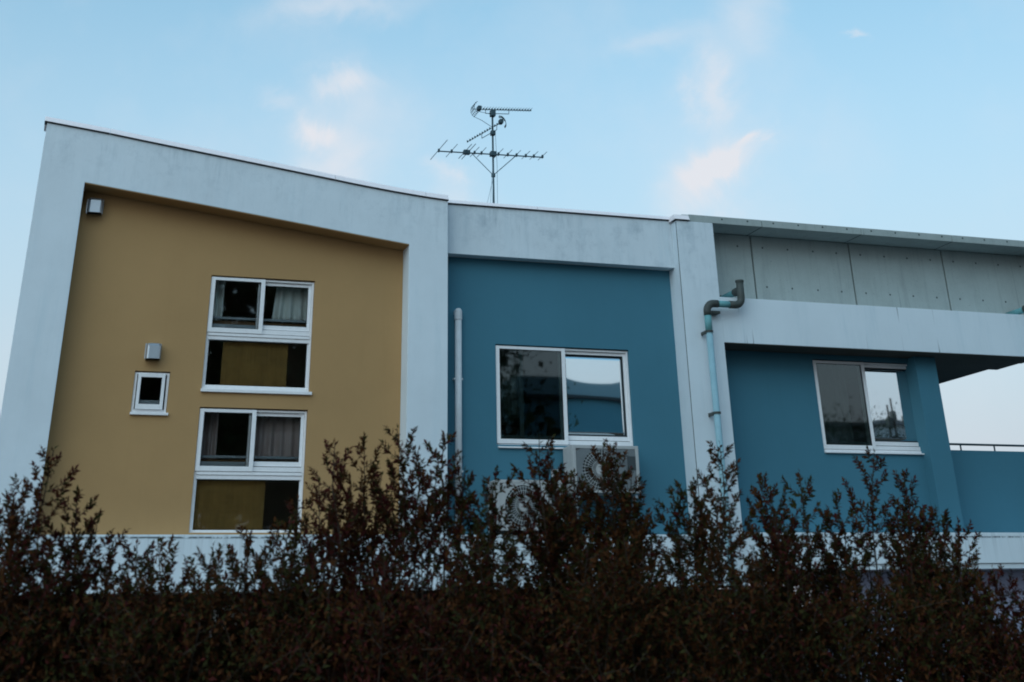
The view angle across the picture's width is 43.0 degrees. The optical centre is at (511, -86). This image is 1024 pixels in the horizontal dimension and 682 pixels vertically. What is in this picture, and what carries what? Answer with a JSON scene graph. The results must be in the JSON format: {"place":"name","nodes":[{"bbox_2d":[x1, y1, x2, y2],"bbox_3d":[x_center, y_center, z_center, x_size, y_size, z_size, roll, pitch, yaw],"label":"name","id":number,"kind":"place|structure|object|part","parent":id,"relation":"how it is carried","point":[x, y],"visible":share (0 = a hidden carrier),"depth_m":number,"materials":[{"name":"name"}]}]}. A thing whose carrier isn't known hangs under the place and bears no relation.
{"place":"outdoors","nodes":[
{"label":"outdoors","id":0,"kind":"place"},
{"bbox_2d":[0,0,1023,602],"label":"sky","id":1,"kind":"structure","parent":0,"point":[895,115],"materials":[{"name":"blue"}]},
{"label":"ground","id":2,"kind":"structure","parent":0,"visible":0},
{"bbox_2d":[0,445,161,681],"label":"shrub","id":3,"kind":"object","parent":2,"relation":"on","point":[13,574],"visible":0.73,"depth_m":4.91,"materials":[{"name":"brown plant"}]},
{"bbox_2d":[0,485,211,681],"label":"shrub","id":4,"kind":"object","parent":2,"relation":"on","point":[81,582],"visible":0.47,"depth_m":4.98,"materials":[{"name":"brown plant"}]},
{"bbox_2d":[12,534,319,681],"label":"shrub","id":5,"kind":"object","parent":2,"relation":"on","point":[118,670],"visible":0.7,"depth_m":4.93,"materials":[{"name":"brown plant"}]},
{"bbox_2d":[139,494,421,681],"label":"shrub","id":6,"kind":"object","parent":2,"relation":"on","point":[288,587],"visible":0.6,"depth_m":5.19,"materials":[{"name":"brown plant"}]},
{"bbox_2d":[217,431,513,681],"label":"shrub","id":7,"kind":"object","parent":2,"relation":"on","point":[350,547],"visible":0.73,"depth_m":5.28,"materials":[{"name":"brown plant"}]},
{"bbox_2d":[308,424,570,681],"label":"shrub","id":8,"kind":"object","parent":2,"relation":"on","point":[422,522],"visible":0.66,"depth_m":5.51,"materials":[{"name":"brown plant"}]},
{"bbox_2d":[0,116,1023,681],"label":"building","id":9,"kind":"structure","parent":2,"relation":"on","point":[596,320],"depth_m":15.52,"materials":[{"name":"white paint"}]},
{"bbox_2d":[86,198,103,214],"bbox_3d":[-4.735,3.308,14.774,0.185,0.182,0.128,8,-31,-17],"label":"vent hood","id":10,"kind":"object","parent":9,"relation":"attached to","point":[94,205],"visible":1,"depth_m":14.73,"materials":[{"name":"silver metal"}]},
{"bbox_2d":[130,372,169,415],"bbox_3d":[-3.925,5.212,14.130,0.400,0.442,0.145,8,-31,-17],"label":"window","id":11,"kind":"structure","parent":9,"relation":"in","point":[142,407],"depth_m":14.08,"materials":[{"name":"white metal"}]},
{"bbox_2d":[144,343,161,359],"bbox_3d":[-3.928,4.782,14.249,0.174,0.177,0.128,8,-31,-17],"label":"vent hood","id":12,"kind":"object","parent":9,"relation":"attached to","point":[152,350],"visible":1,"depth_m":14.21,"materials":[{"name":"silver metal"}]},
{"bbox_2d":[201,413,218,458],"bbox_3d":[-3.359,5.744,14.379,0.200,0.580,0.081,8,-31,-17],"label":"curtain","id":13,"kind":"object","parent":9,"relation":"hanging from","point":[210,433],"visible":0.53,"depth_m":14.38,"materials":[{"name":"beige fabric"}]},
{"bbox_2d":[213,281,224,319],"bbox_3d":[-3.409,4.416,15.055,0.150,0.640,0.078,8,-31,-17],"label":"curtain","id":14,"kind":"object","parent":9,"relation":"hanging from","point":[219,298],"visible":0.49,"depth_m":15.04,"materials":[{"name":"fabric"}]},
{"bbox_2d":[192,480,264,529],"bbox_3d":[-3.078,6.337,13.938,0.850,0.582,0.016,8,-31,-17],"label":"reed blind","id":15,"kind":"object","parent":9,"relation":"attached to","point":[251,516],"visible":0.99,"depth_m":13.96,"materials":[{"name":"brown wicker"}]},
{"bbox_2d":[189,408,306,532],"bbox_3d":[-2.850,6.037,14.111,1.180,1.241,0.103,8,-31,-17],"label":"window","id":16,"kind":"structure","parent":9,"relation":"in","point":[265,470],"depth_m":14.14,"materials":[{"name":"white metal"}]},
{"bbox_2d":[201,455,300,471],"bbox_3d":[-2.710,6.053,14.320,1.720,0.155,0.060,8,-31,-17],"label":"window guard rail","id":17,"kind":"object","parent":9,"relation":"attached to","point":[240,457],"depth_m":14.25,"materials":[{"name":"grey metal"}]},
{"bbox_2d":[220,341,287,386],"bbox_3d":[-2.911,5.115,14.700,0.750,0.592,0.016,8,-31,-17],"label":"reed blind","id":18,"kind":"object","parent":9,"relation":"attached to","point":[259,351],"visible":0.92,"depth_m":14.71,"materials":[{"name":"brown wicker"}]},
{"bbox_2d":[200,277,313,394],"bbox_3d":[-2.865,4.791,14.787,1.228,1.260,0.150,8,-31,-17],"label":"window","id":19,"kind":"structure","parent":9,"relation":"in","point":[224,332],"depth_m":14.80,"materials":[{"name":"white metal"}]},
{"bbox_2d":[212,316,305,326],"bbox_3d":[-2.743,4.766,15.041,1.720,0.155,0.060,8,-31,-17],"label":"window guard rail","id":20,"kind":"object","parent":9,"relation":"attached to","point":[251,323],"depth_m":14.98,"materials":[{"name":"grey metal"}]},
{"bbox_2d":[253,417,299,460],"bbox_3d":[-2.614,5.819,14.567,0.540,0.560,0.080,8,-31,-17],"label":"curtain","id":21,"kind":"object","parent":9,"relation":"hanging from","point":[276,436],"visible":0.72,"depth_m":14.54,"materials":[{"name":"beige fabric"}]},
{"bbox_2d":[272,287,307,323],"bbox_3d":[-2.577,4.512,15.327,0.470,0.580,0.079,8,-31,-17],"label":"curtain","id":22,"kind":"object","parent":9,"relation":"hanging from","point":[290,303],"visible":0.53,"depth_m":15.28,"materials":[{"name":"fabric"}]},
{"bbox_2d":[453,308,462,525],"bbox_3d":[-0.620,5.812,15.015,0.105,2.469,0.111,8,-31,-17],"label":"vent pipe","id":23,"kind":"object","parent":9,"relation":"on","point":[458,379],"visible":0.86,"depth_m":15.14,"materials":[{"name":"white plastic"}]},
{"bbox_2d":[430,101,546,202],"bbox_3d":[-0.373,4.166,19.630,1.674,2.570,1.362,8,-31,-17],"label":"tv antenna","id":24,"kind":"object","parent":9,"relation":"on","point":[493,154],"visible":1,"depth_m":19.79,"materials":[{"name":"grey metal"}]},
{"bbox_2d":[500,349,518,417],"bbox_3d":[-0.117,5.569,15.771,0.380,1.000,0.079,8,-31,-17],"label":"curtain","id":25,"kind":"object","parent":9,"relation":"hanging from","point":[509,385],"visible":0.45,"depth_m":15.73,"materials":[{"name":"grey fabric"}]},
{"bbox_2d":[501,425,524,434],"bbox_3d":[-0.201,6.509,15.597,0.620,0.675,0.425,8,-31,-17],"label":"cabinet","id":26,"kind":"object","parent":9,"relation":"in","point":[509,429],"visible":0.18,"depth_m":15.60,"materials":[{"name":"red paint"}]},
{"bbox_3d":[0.000,6.435,15.468,0.275,0.590,0.014,8,-31,-17],"label":"cabinet door","id":27,"kind":"part","parent":26,"relation":"part of","materials":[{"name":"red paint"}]},
{"bbox_2d":[488,480,563,534],"bbox_3d":[0.158,6.665,14.629,0.800,0.540,0.322,8,-31,-17],"label":"outdoor unit","id":28,"kind":"object","parent":9,"relation":"on","point":[502,498],"visible":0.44,"depth_m":14.49,"materials":[{"name":"beige metal"}]},
{"bbox_2d":[495,345,632,448],"bbox_3d":[0.638,5.812,15.621,1.762,1.153,0.150,8,-31,-17],"label":"window","id":29,"kind":"structure","parent":9,"relation":"in","point":[595,405],"depth_m":15.71,"materials":[{"name":"white metal"}]},
{"bbox_2d":[570,495,637,525],"bbox_3d":[1.044,6.888,14.898,0.761,0.403,0.340,8,-31,-17],"label":"unit rack","id":30,"kind":"object","parent":9,"relation":"on","point":[636,496],"visible":0.02,"depth_m":14.91,"materials":[{"name":"grey metal"}]},
{"bbox_2d":[563,445,639,496],"bbox_3d":[1.044,6.461,15.092,0.830,0.530,0.322,8,-31,-17],"label":"outdoor unit","id":31,"kind":"object","parent":30,"relation":"on","point":[578,458],"visible":0.46,"depth_m":14.99,"materials":[{"name":"beige metal"}]},
{"bbox_2d":[701,279,744,613],"bbox_3d":[2.642,7.121,15.351,0.599,5.460,0.602,8,-31,-17],"label":"downpipe","id":32,"kind":"object","parent":9,"relation":"attached to","point":[738,291],"visible":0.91,"depth_m":15.92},
{"bbox_2d":[816,364,853,441],"bbox_3d":[4.127,6.490,17.026,0.680,1.230,0.055,8,-31,-17],"label":"curtain","id":33,"kind":"object","parent":9,"relation":"hanging from","point":[835,404],"visible":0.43,"depth_m":17.11,"materials":[{"name":"grey fabric"}]},
{"bbox_2d":[812,360,924,454],"bbox_3d":[4.648,6.427,16.946,1.542,1.132,0.150,8,-31,-17],"label":"window","id":34,"kind":"structure","parent":9,"relation":"in","point":[889,423],"depth_m":17.01,"materials":[{"name":"white metal"}]},
{"bbox_2d":[951,450,1023,532],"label":"terrace wall","id":35,"kind":"structure","parent":9,"relation":"on","point":[990,486],"depth_m":17.24,"materials":[{"name":"blue paint"}]},
{"bbox_2d":[950,443,1023,450],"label":"terrace rail","id":36,"kind":"object","parent":35,"relation":"on","point":[993,445],"visible":0.85,"depth_m":17.60,"materials":[{"name":"grey metal"}]},
{"bbox_2d":[1005,305,1023,314],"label":"downpipe","id":37,"kind":"object","parent":9,"relation":"attached to","point":[1018,311],"visible":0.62,"depth_m":18.00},
{"bbox_2d":[395,465,651,681],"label":"shrub","id":38,"kind":"object","parent":2,"relation":"on","point":[494,529],"visible":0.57,"depth_m":5.33,"materials":[{"name":"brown plant"}]},
{"bbox_2d":[444,434,706,681],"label":"shrub","id":39,"kind":"object","parent":2,"relation":"on","point":[562,537],"visible":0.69,"depth_m":5.56,"materials":[{"name":"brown plant"}]},
{"bbox_2d":[496,438,824,681],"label":"shrub","id":40,"kind":"object","parent":2,"relation":"on","point":[619,531],"visible":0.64,"depth_m":5.49,"materials":[{"name":"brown plant"}]},
{"bbox_2d":[587,441,870,681],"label":"shrub","id":41,"kind":"object","parent":2,"relation":"on","point":[698,537],"visible":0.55,"depth_m":5.74,"materials":[{"name":"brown plant"}]},
{"bbox_2d":[660,469,976,681],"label":"shrub","id":42,"kind":"object","parent":2,"relation":"on","point":[783,556],"visible":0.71,"depth_m":5.76,"materials":[{"name":"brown plant"}]},
{"bbox_2d":[728,446,1023,681],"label":"shrub","id":43,"kind":"object","parent":2,"relation":"on","point":[846,556],"visible":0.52,"depth_m":6.02,"materials":[{"name":"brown plant"}]},
{"bbox_2d":[800,468,1023,681],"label":"shrub","id":44,"kind":"object","parent":2,"relation":"on","point":[934,588],"visible":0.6,"depth_m":5.99,"materials":[{"name":"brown plant"}]},
{"bbox_2d":[875,563,1023,681],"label":"shrub","id":45,"kind":"object","parent":2,"relation":"on","point":[997,644],"visible":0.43,"depth_m":6.02,"materials":[{"name":"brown plant"}]}
]}

